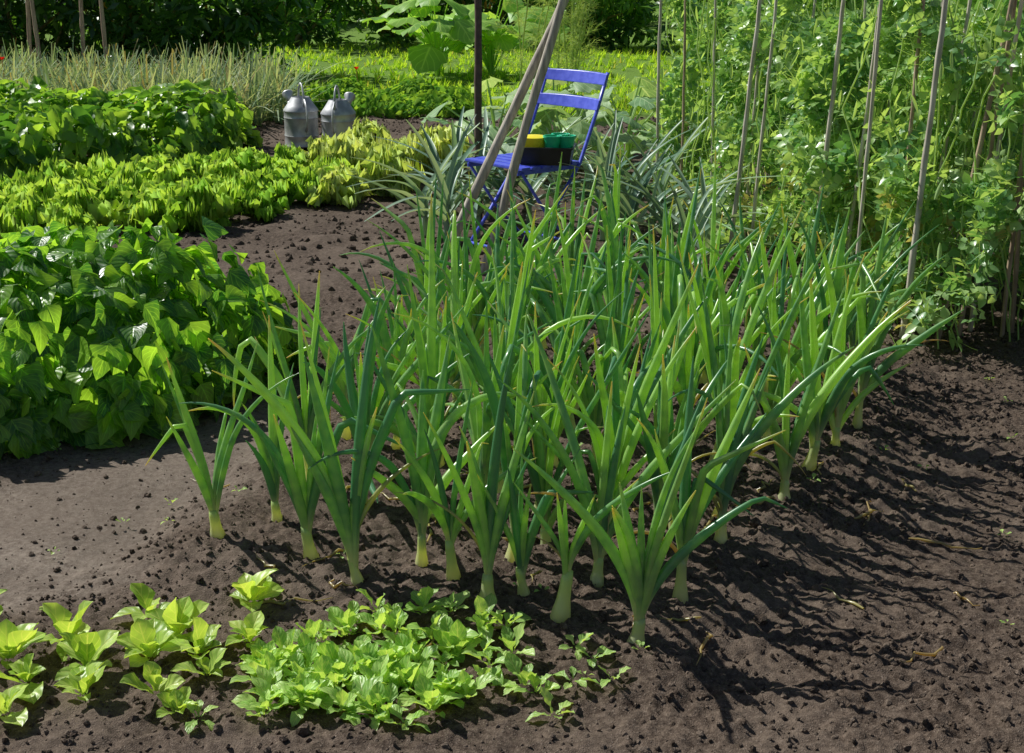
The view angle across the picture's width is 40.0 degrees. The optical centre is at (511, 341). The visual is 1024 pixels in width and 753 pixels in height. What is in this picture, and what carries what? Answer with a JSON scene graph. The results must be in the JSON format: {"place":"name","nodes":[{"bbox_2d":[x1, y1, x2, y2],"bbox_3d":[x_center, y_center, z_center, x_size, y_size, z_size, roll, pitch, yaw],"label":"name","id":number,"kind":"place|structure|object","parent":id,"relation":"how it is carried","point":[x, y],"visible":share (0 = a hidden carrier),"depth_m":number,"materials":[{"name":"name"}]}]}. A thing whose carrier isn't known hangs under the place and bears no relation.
{"place":"outdoors","nodes":[
{"label":"outdoors","id":0,"kind":"place"},
{"bbox_2d":[0,0,1023,752],"bbox_3d":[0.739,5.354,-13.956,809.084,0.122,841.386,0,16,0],"label":"ground","id":1,"kind":"structure","parent":0,"point":[94,492],"depth_m":3.26,"materials":[{"name":"soil"}]},
{"bbox_2d":[0,589,6,614],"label":"young lettuce","id":2,"kind":"object","parent":1,"relation":"on","point":[1,592],"visible":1,"depth_m":3.01,"materials":[{"name":"green plant"}]},
{"bbox_2d":[0,683,27,725],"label":"young lettuce","id":3,"kind":"object","parent":1,"relation":"on","point":[8,697],"visible":1,"depth_m":2.69,"materials":[{"name":"green plant"}]},
{"bbox_2d":[0,618,45,669],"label":"young lettuce","id":4,"kind":"object","parent":1,"relation":"on","point":[16,640],"visible":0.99,"depth_m":2.88,"materials":[{"name":"green plant"}]},
{"bbox_2d":[0,653,45,703],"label":"young lettuce","id":5,"kind":"object","parent":1,"relation":"on","point":[25,669],"visible":0.98,"depth_m":2.80,"materials":[{"name":"green plant"}]},
{"bbox_2d":[25,0,32,70],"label":"wooden stake","id":6,"kind":"object","parent":1,"relation":"on","point":[29,38],"visible":0.45,"depth_m":13.57,"materials":[{"name":"brown wood"}]},
{"bbox_2d":[30,0,42,66],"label":"wooden stake","id":7,"kind":"object","parent":1,"relation":"on","point":[35,26],"visible":0.46,"depth_m":13.38,"materials":[{"name":"brown wood"}]},
{"bbox_2d":[0,0,110,74],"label":"garden shrub","id":8,"kind":"object","parent":1,"relation":"on","point":[10,30],"visible":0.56,"depth_m":14.91,"materials":[{"name":"green plant"}]},
{"bbox_2d":[36,600,92,661],"bbox_3d":[-0.934,0.599,2.961,0.112,0.088,0.116,11,19,34],"label":"young lettuce","id":9,"kind":"object","parent":1,"relation":"on","point":[59,615],"visible":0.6,"depth_m":2.96,"materials":[{"name":"green plant"}]},
{"bbox_2d":[53,660,106,700],"bbox_3d":[-0.847,0.663,2.780,0.087,0.064,0.112,0,16,0],"label":"young lettuce","id":10,"kind":"object","parent":1,"relation":"on","point":[87,677],"visible":1,"depth_m":2.78,"materials":[{"name":"green plant"}]},
{"bbox_2d":[79,0,85,69],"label":"wooden stake","id":11,"kind":"object","parent":1,"relation":"on","point":[82,27],"visible":0.47,"depth_m":13.67,"materials":[{"name":"brown wood"}]},
{"bbox_2d":[55,629,120,687],"bbox_3d":[-0.869,0.631,2.859,0.128,0.106,0.155,0,16,0],"label":"young lettuce","id":12,"kind":"object","parent":1,"relation":"on","point":[85,648],"visible":0.76,"depth_m":2.85,"materials":[{"name":"green plant"}]},
{"bbox_2d":[99,0,108,61],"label":"wooden stake","id":13,"kind":"object","parent":1,"relation":"on","point":[103,27],"visible":0.45,"depth_m":13.47,"materials":[{"name":"brown wood"}]},
{"bbox_2d":[13,0,219,75],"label":"garden shrub","id":14,"kind":"object","parent":1,"relation":"on","point":[126,16],"visible":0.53,"depth_m":14.82,"materials":[{"name":"green plant"}]},
{"bbox_2d":[0,75,262,178],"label":"beet plants","id":15,"kind":"object","parent":1,"relation":"on","point":[37,126],"visible":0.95,"depth_m":9.70,"materials":[{"name":"green plant"}]},
{"bbox_2d":[110,583,170,621],"bbox_3d":[-0.794,0.573,3.056,0.115,0.071,0.118,14,21,40],"label":"young lettuce","id":16,"kind":"object","parent":1,"relation":"on","point":[144,594],"visible":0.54,"depth_m":3.08,"materials":[{"name":"green plant"}]},
{"bbox_2d":[120,661,184,693],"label":"young lettuce","id":17,"kind":"object","parent":1,"relation":"on","point":[152,676],"visible":0.91,"depth_m":2.76,"materials":[{"name":"green plant"}]},
{"bbox_2d":[116,618,189,666],"bbox_3d":[-0.746,0.626,2.903,0.144,0.106,0.139,0,16,0],"label":"young lettuce","id":18,"kind":"object","parent":1,"relation":"on","point":[148,638],"visible":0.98,"depth_m":2.90,"materials":[{"name":"green plant"}]},
{"bbox_2d":[0,216,310,459],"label":"bean plants","id":19,"kind":"object","parent":1,"relation":"on","point":[139,304],"visible":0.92,"depth_m":4.40,"materials":[{"name":"green plant"}]},
{"bbox_2d":[0,36,350,125],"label":"shallot bed","id":20,"kind":"object","parent":1,"relation":"on","point":[258,88],"visible":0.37,"depth_m":11.91,"materials":[{"name":"green plant"}]},
{"bbox_2d":[0,142,353,238],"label":"frilly lettuces","id":21,"kind":"object","parent":1,"relation":"on","point":[188,191],"visible":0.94,"depth_m":7.61,"materials":[{"name":"green plant"}]},
{"bbox_2d":[145,596,208,641],"bbox_3d":[-0.714,0.586,2.989,0.145,0.096,0.101,8,17,25],"label":"young lettuce","id":22,"kind":"object","parent":1,"relation":"on","point":[175,616],"visible":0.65,"depth_m":3.00,"materials":[{"name":"green plant"}]},
{"bbox_2d":[156,686,198,717],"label":"young lettuce","id":23,"kind":"object","parent":1,"relation":"on","point":[174,699],"visible":0.98,"depth_m":2.72,"materials":[{"name":"green plant"}]},
{"bbox_2d":[158,617,221,658],"bbox_3d":[-0.643,0.611,2.900,0.111,0.084,0.139,14,21,41],"label":"young lettuce","id":24,"kind":"object","parent":1,"relation":"on","point":[203,635],"visible":1,"depth_m":2.91,"materials":[{"name":"green plant"}]},
{"bbox_2d":[171,647,230,676],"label":"young lettuce","id":25,"kind":"object","parent":1,"relation":"on","point":[215,663],"visible":1,"depth_m":2.84,"materials":[{"name":"green plant"}]},
{"bbox_2d":[145,341,298,538],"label":"onion plant","id":26,"kind":"object","parent":1,"relation":"on","point":[211,492],"visible":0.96,"depth_m":3.34,"materials":[{"name":"green plant"}]},
{"bbox_2d":[124,0,332,74],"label":"garden shrub","id":27,"kind":"object","parent":1,"relation":"on","point":[242,23],"visible":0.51,"depth_m":15.68,"materials":[{"name":"green plant"}]},
{"bbox_2d":[188,316,293,522],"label":"onion plant","id":28,"kind":"object","parent":1,"relation":"on","point":[268,469],"visible":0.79,"depth_m":3.46,"materials":[{"name":"green plant"}]},
{"bbox_2d":[225,611,267,647],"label":"young lettuce","id":29,"kind":"object","parent":1,"relation":"on","point":[249,628],"visible":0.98,"depth_m":2.97,"materials":[{"name":"green plant"}]},
{"bbox_2d":[230,569,283,611],"bbox_3d":[-0.576,0.545,3.124,0.126,0.070,0.121,12,20,38],"label":"young lettuce","id":30,"kind":"object","parent":1,"relation":"on","point":[261,585],"visible":1,"depth_m":3.13,"materials":[{"name":"green plant"}]},
{"bbox_2d":[240,644,291,676],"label":"young lettuce","id":31,"kind":"object","parent":1,"relation":"on","point":[253,647],"visible":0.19,"depth_m":2.87,"materials":[{"name":"green plant"}]},
{"bbox_2d":[179,347,400,559],"bbox_3d":[-0.501,0.280,3.260,0.534,0.538,0.133,-2,16,-6],"label":"onion plant","id":32,"kind":"object","parent":1,"relation":"on","point":[303,493],"visible":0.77,"depth_m":3.25,"materials":[{"name":"green plant"}]},
{"bbox_2d":[282,82,318,147],"bbox_3d":[-1.608,-1.713,10.534,0.257,0.467,0.647,-6,17,-21],"label":"watering can","id":33,"kind":"object","parent":1,"relation":"on","point":[301,120],"visible":0.94,"depth_m":10.35,"materials":[{"name":"metal"}]},
{"bbox_2d":[258,0,377,45],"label":"flowering bush","id":34,"kind":"object","parent":1,"relation":"on","point":[311,28],"visible":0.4,"depth_m":21.30,"materials":[{"name":"green plant"}]},
{"bbox_2d":[320,85,355,138],"bbox_3d":[-1.258,-1.669,10.399,0.257,0.467,0.647,2,16,6],"label":"watering can","id":35,"kind":"object","parent":1,"relation":"on","point":[337,116],"visible":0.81,"depth_m":10.19,"materials":[{"name":"metal"}]},
{"bbox_2d":[208,296,468,584],"bbox_3d":[-0.374,0.239,3.125,0.560,0.668,0.092,-4,16,-14],"label":"onion plant","id":36,"kind":"object","parent":1,"relation":"on","point":[346,517],"visible":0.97,"depth_m":3.11,"materials":[{"name":"green plant"}]},
{"bbox_2d":[1,0,704,24],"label":"hedge","id":37,"kind":"object","parent":1,"relation":"on","point":[349,20],"depth_m":27.83,"materials":[{"name":"green plant"}]},
{"bbox_2d":[301,115,468,208],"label":"pale lettuces","id":38,"kind":"object","parent":1,"relation":"on","point":[358,140],"visible":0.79,"depth_m":8.38,"materials":[{"name":"green plant"}]},
{"bbox_2d":[314,0,461,45],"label":"flowering bush","id":39,"kind":"object","parent":1,"relation":"on","point":[375,10],"visible":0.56,"depth_m":21.62,"materials":[{"name":"green plant"}]},
{"bbox_2d":[301,74,488,118],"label":"potato plants","id":40,"kind":"object","parent":1,"relation":"on","point":[410,97],"visible":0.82,"depth_m":12.42,"materials":[{"name":"green plant"}]},
{"bbox_2d":[185,586,630,733],"bbox_3d":[-0.194,0.632,2.862,0.861,0.130,0.524,0,16,0],"label":"seedling row","id":41,"kind":"object","parent":1,"relation":"on","point":[375,665],"visible":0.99,"depth_m":2.81,"materials":[{"name":"green plant"}]},
{"bbox_2d":[308,324,526,566],"bbox_3d":[-0.212,0.237,3.206,0.540,0.618,0.083,-8,17,-26],"label":"onion plant","id":42,"kind":"object","parent":1,"relation":"on","point":[420,512],"visible":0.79,"depth_m":3.20,"materials":[{"name":"green plant"}]},
{"bbox_2d":[360,0,500,76],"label":"rhubarb plant","id":43,"kind":"object","parent":1,"relation":"on","point":[424,56],"visible":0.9,"depth_m":15.56,"materials":[{"name":"green plant"}]},
{"bbox_2d":[393,344,533,597],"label":"onion plant","id":44,"kind":"object","parent":1,"relation":"on","point":[487,522],"visible":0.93,"depth_m":3.02,"materials":[{"name":"green plant"}]},
{"bbox_2d":[396,378,537,580],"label":"onion plant","id":45,"kind":"object","parent":1,"relation":"on","point":[451,525],"visible":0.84,"depth_m":3.12,"materials":[{"name":"green plant"}]},
{"bbox_2d":[474,0,482,221],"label":"metal post","id":46,"kind":"object","parent":1,"relation":"on","point":[478,72],"visible":0.56,"depth_m":7.27,"materials":[{"name":"black metal"}]},
{"bbox_2d":[424,0,533,38],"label":"flowering bush","id":47,"kind":"object","parent":1,"relation":"on","point":[494,6],"visible":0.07,"depth_m":21.63,"materials":[{"name":"green plant"}]},
{"bbox_2d":[234,40,724,115],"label":"lawn grass","id":48,"kind":"structure","parent":1,"relation":"on","point":[438,82],"depth_m":17.17,"materials":[{"name":"green plant"}]},
{"bbox_2d":[420,76,571,169],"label":"squash plant","id":49,"kind":"object","parent":1,"relation":"on","point":[491,82],"visible":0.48,"depth_m":9.16,"materials":[{"name":"green plant"}]},
{"bbox_2d":[423,0,570,74],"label":"rhubarb plant","id":50,"kind":"object","parent":1,"relation":"on","point":[506,42],"visible":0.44,"depth_m":16.29,"materials":[{"name":"green plant"}]},
{"bbox_2d":[440,0,568,261],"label":"wooden pole","id":51,"kind":"object","parent":1,"relation":"on","point":[499,139],"visible":0.59,"depth_m":6.19,"materials":[{"name":"wood"}]},
{"bbox_2d":[453,310,567,562],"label":"onion plant","id":52,"kind":"object","parent":1,"relation":"on","point":[523,389],"visible":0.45,"depth_m":3.19,"materials":[{"name":"green plant"}]},
{"bbox_2d":[4,376,1017,678],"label":"weeds","id":53,"kind":"object","parent":1,"relation":"on","point":[638,642],"visible":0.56,"depth_m":3.53,"materials":[{"name":"green plant"}]},
{"bbox_2d":[480,0,566,273],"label":"wooden pole","id":54,"kind":"object","parent":1,"relation":"on","point":[532,103],"visible":0.67,"depth_m":6.10,"materials":[{"name":"wood"}]},
{"bbox_2d":[477,447,592,595],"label":"onion plant","id":55,"kind":"object","parent":1,"relation":"on","point":[521,539],"visible":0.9,"depth_m":3.07,"materials":[{"name":"green plant"}]},
{"bbox_2d":[465,67,609,248],"bbox_3d":[0.114,-0.836,6.679,0.571,0.868,0.444,-13,20,-38],"label":"folding chair","id":56,"kind":"object","parent":1,"relation":"on","point":[566,100],"visible":0.67,"depth_m":6.66,"materials":[{"name":"blue paint"}]},
{"bbox_2d":[520,143,576,165],"bbox_3d":[0.160,-0.865,6.507,0.262,0.081,0.182,2,16,8],"label":"planting tray","id":57,"kind":"object","parent":56,"relation":"on","point":[540,156],"visible":0.65,"depth_m":6.43,"materials":[{"name":"black plastic"}]},
{"bbox_2d":[525,134,544,147],"bbox_3d":[0.100,-0.923,6.491,0.126,0.052,0.126,0,16,0],"label":"pot","id":58,"kind":"object","parent":57,"relation":"on","point":[535,140],"visible":0.73,"depth_m":6.44,"materials":[{"name":"plastic"}]},
{"bbox_2d":[543,134,561,147],"bbox_3d":[0.185,-0.906,6.454,0.088,0.073,0.088,0,16,0],"label":"green pot","id":59,"kind":"object","parent":57,"relation":"on","point":[551,140],"visible":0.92,"depth_m":6.42,"materials":[{"name":"plastic"}]},
{"bbox_2d":[551,132,569,147],"bbox_3d":[0.225,-0.925,6.521,0.088,0.073,0.088,0,16,0],"label":"green pot","id":60,"kind":"object","parent":57,"relation":"on","point":[566,134],"visible":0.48,"depth_m":6.54,"materials":[{"name":"plastic"}]},
{"bbox_2d":[557,134,575,147],"bbox_3d":[0.250,-0.909,6.464,0.088,0.073,0.088,0,16,0],"label":"green pot","id":61,"kind":"object","parent":57,"relation":"on","point":[567,141],"visible":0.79,"depth_m":6.43,"materials":[{"name":"plastic"}]},
{"bbox_2d":[492,0,608,94],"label":"fennel plant","id":62,"kind":"object","parent":1,"relation":"on","point":[574,46],"visible":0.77,"depth_m":13.21,"materials":[{"name":"green plant"}]},
{"bbox_2d":[482,79,623,132],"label":"squash plant","id":63,"kind":"object","parent":1,"relation":"on","point":[575,87],"visible":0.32,"depth_m":9.79,"materials":[{"name":"green plant"}]},
{"bbox_2d":[490,93,633,176],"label":"squash plant","id":64,"kind":"object","parent":1,"relation":"on","point":[579,130],"visible":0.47,"depth_m":8.74,"materials":[{"name":"green plant"}]},
{"bbox_2d":[346,106,821,280],"bbox_3d":[0.332,-0.823,7.093,2.297,0.668,2.606,0,16,0],"label":"leek row","id":65,"kind":"object","parent":1,"relation":"on","point":[636,186],"visible":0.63,"depth_m":7.07,"materials":[{"name":"green plant"}]},
{"bbox_2d":[191,462,979,664],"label":"withered leaves","id":66,"kind":"object","parent":1,"relation":"on","point":[934,654],"visible":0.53,"depth_m":3.26,"materials":[{"name":"beige plant"}]},
{"bbox_2d":[233,146,938,554],"bbox_3d":[0.172,-0.120,4.201,1.834,0.827,2.447,9,18,28],"label":"onion bed","id":67,"kind":"object","parent":1,"relation":"on","point":[515,284],"visible":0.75,"depth_m":3.95,"materials":[{"name":"green plant"}]},
{"bbox_2d":[522,0,657,49],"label":"flowering bush","id":68,"kind":"object","parent":1,"relation":"on","point":[636,17],"visible":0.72,"depth_m":20.64,"materials":[{"name":"green plant"}]},
{"bbox_2d":[512,472,668,622],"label":"onion plant","id":69,"kind":"object","parent":1,"relation":"on","point":[561,611],"visible":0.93,"depth_m":2.96,"materials":[{"name":"green plant"}]},
{"bbox_2d":[560,77,662,168],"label":"squash plant","id":70,"kind":"object","parent":1,"relation":"on","point":[641,96],"visible":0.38,"depth_m":9.24,"materials":[{"name":"green plant"}]},
{"bbox_2d":[498,309,736,587],"bbox_3d":[0.232,0.263,3.124,0.522,0.614,0.301,0,16,0],"label":"onion plant","id":71,"kind":"object","parent":1,"relation":"on","point":[580,479],"visible":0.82,"depth_m":3.13,"materials":[{"name":"green plant"}]},
{"bbox_2d":[513,395,787,643],"bbox_3d":[0.275,0.377,2.831,0.561,0.572,0.147,-7,17,-23],"label":"onion plant","id":72,"kind":"object","parent":1,"relation":"on","point":[638,566],"visible":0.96,"depth_m":2.85,"materials":[{"name":"green plant"}]},
{"bbox_2d":[655,0,662,196],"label":"bamboo cane","id":73,"kind":"object","parent":1,"relation":"on","point":[658,72],"visible":0.62,"depth_m":7.69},
{"bbox_2d":[623,114,710,163],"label":"squash plant","id":74,"kind":"object","parent":1,"relation":"on","point":[642,142],"visible":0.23,"depth_m":8.85,"materials":[{"name":"green plant"}]},
{"bbox_2d":[636,320,726,511],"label":"onion plant","id":75,"kind":"object","parent":1,"relation":"on","point":[665,390],"visible":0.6,"depth_m":3.23,"materials":[{"name":"green plant"}]},
{"bbox_2d":[679,0,685,194],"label":"bamboo cane","id":76,"kind":"object","parent":1,"relation":"on","point":[683,99],"visible":0.66,"depth_m":7.51,"materials":[{"name":"beige wood"}]},
{"bbox_2d":[614,356,785,603],"bbox_3d":[0.415,0.327,2.991,0.375,0.573,0.157,-6,17,-21],"label":"onion plant","id":77,"kind":"object","parent":1,"relation":"on","point":[708,481],"visible":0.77,"depth_m":3.02,"materials":[{"name":"green plant"}]},
{"bbox_2d":[640,0,778,54],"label":"flowering bush","id":78,"kind":"object","parent":1,"relation":"on","point":[650,41],"visible":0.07,"depth_m":19.76,"materials":[{"name":"green plant"}]},
{"bbox_2d":[710,0,716,193],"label":"bamboo cane","id":79,"kind":"object","parent":1,"relation":"on","point":[713,87],"visible":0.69,"depth_m":7.11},
{"bbox_2d":[725,0,761,268],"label":"bamboo cane","id":80,"kind":"object","parent":1,"relation":"on","point":[745,127],"visible":0.81,"depth_m":6.36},
{"bbox_2d":[744,0,763,237],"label":"bamboo cane","id":81,"kind":"object","parent":1,"relation":"on","point":[753,115],"visible":0.45,"depth_m":6.84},
{"bbox_2d":[667,324,853,543],"bbox_3d":[0.529,0.226,3.340,0.522,0.566,0.189,-7,17,-24],"label":"onion plant","id":82,"kind":"object","parent":1,"relation":"on","point":[743,430],"visible":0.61,"depth_m":3.31,"materials":[{"name":"green plant"}]},
{"bbox_2d":[748,0,777,262],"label":"bamboo cane","id":83,"kind":"object","parent":1,"relation":"on","point":[763,123],"visible":0.77,"depth_m":6.46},
{"bbox_2d":[782,0,816,260],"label":"bamboo cane","id":84,"kind":"object","parent":1,"relation":"on","point":[814,9],"visible":0.1,"depth_m":6.42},
{"bbox_2d":[809,0,845,295],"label":"bamboo cane","id":85,"kind":"object","parent":1,"relation":"on","point":[834,84],"visible":0.62,"depth_m":5.68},
{"bbox_2d":[744,286,911,500],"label":"onion plant","id":86,"kind":"object","parent":1,"relation":"on","point":[807,411],"visible":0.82,"depth_m":3.56,"materials":[{"name":"green plant"}]},
{"bbox_2d":[642,0,1023,351],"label":"pea plants","id":87,"kind":"object","parent":1,"relation":"on","point":[801,78],"visible":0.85,"depth_m":5.73,"materials":[{"name":"green plant"}]},
{"bbox_2d":[760,231,912,446],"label":"onion plant","id":88,"kind":"object","parent":1,"relation":"on","point":[838,418],"visible":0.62,"depth_m":3.95,"materials":[{"name":"green plant"}]},
{"bbox_2d":[753,252,925,470],"bbox_3d":[0.820,0.086,3.692,0.504,0.615,0.161,-1,16,-3],"label":"onion plant","id":89,"kind":"object","parent":1,"relation":"on","point":[848,379],"visible":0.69,"depth_m":3.72,"materials":[{"name":"green plant"}]},
{"bbox_2d":[845,4,878,252],"bbox_3d":[1.423,-1.070,5.580,0.150,2.001,0.021,-3,16,-11],"label":"bamboo cane","id":90,"kind":"object","parent":1,"relation":"on","point":[851,220],"visible":0.58,"depth_m":5.65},
{"bbox_2d":[857,0,866,222],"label":"bamboo cane","id":91,"kind":"object","parent":1,"relation":"on","point":[865,3],"visible":0.06,"depth_m":6.44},
{"bbox_2d":[855,0,882,275],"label":"bamboo cane","id":92,"kind":"object","parent":1,"relation":"on","point":[866,158],"visible":0.71,"depth_m":5.32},
{"bbox_2d":[871,18,900,231],"bbox_3d":[1.600,-1.205,5.879,0.123,2.101,0.020,3,16,12],"label":"bamboo cane","id":93,"kind":"object","parent":1,"relation":"on","point":[888,105],"visible":0.03,"depth_m":5.95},
{"bbox_2d":[821,209,963,428],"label":"onion plant","id":94,"kind":"object","parent":1,"relation":"on","point":[866,379],"visible":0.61,"depth_m":4.11,"materials":[{"name":"green plant"}]},
{"bbox_2d":[894,0,925,321],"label":"bamboo cane","id":95,"kind":"object","parent":1,"relation":"on","point":[916,67],"visible":0.3,"depth_m":5.29,"materials":[{"name":"beige wood"}]},
{"bbox_2d":[899,0,947,340],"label":"bamboo cane","id":96,"kind":"object","parent":1,"relation":"on","point":[921,187],"visible":0.77,"depth_m":5.06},
{"bbox_2d":[824,0,1023,271],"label":"pea plants","id":97,"kind":"object","parent":1,"relation":"on","point":[1017,150],"visible":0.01,"depth_m":7.14,"materials":[{"name":"green plant"}]},
{"bbox_2d":[914,0,971,306],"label":"bamboo cane","id":98,"kind":"object","parent":1,"relation":"on","point":[961,51],"visible":0.27,"depth_m":5.43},
{"bbox_2d":[949,0,991,250],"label":"bamboo cane","id":99,"kind":"object","parent":1,"relation":"on","point":[972,125],"visible":0.08,"depth_m":5.88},
{"bbox_2d":[935,0,1014,338],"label":"bamboo cane","id":100,"kind":"object","parent":1,"relation":"on","point":[990,100],"visible":0.38,"depth_m":5.06,"materials":[{"name":"brown bamboo cane"}]},
{"bbox_2d":[958,0,1016,335],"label":"bamboo cane","id":101,"kind":"object","parent":1,"relation":"on","point":[992,139],"visible":0.33,"depth_m":5.11,"materials":[{"name":"beige wood"}]},
{"bbox_2d":[967,0,1023,331],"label":"bamboo cane","id":102,"kind":"object","parent":1,"relation":"on","point":[1000,136],"visible":0.27,"depth_m":5.11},
{"bbox_2d":[999,132,1023,337],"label":"bamboo cane","id":103,"kind":"object","parent":1,"relation":"on","point":[1009,266],"visible":0.6,"depth_m":5.19,"materials":[{"name":"beige wood"}]},
{"bbox_2d":[1010,124,1023,332],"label":"bamboo cane","id":104,"kind":"object","parent":1,"relation":"on","point":[1015,274],"visible":0.52,"depth_m":5.25,"materials":[{"name":"beige wood"}]}
]}

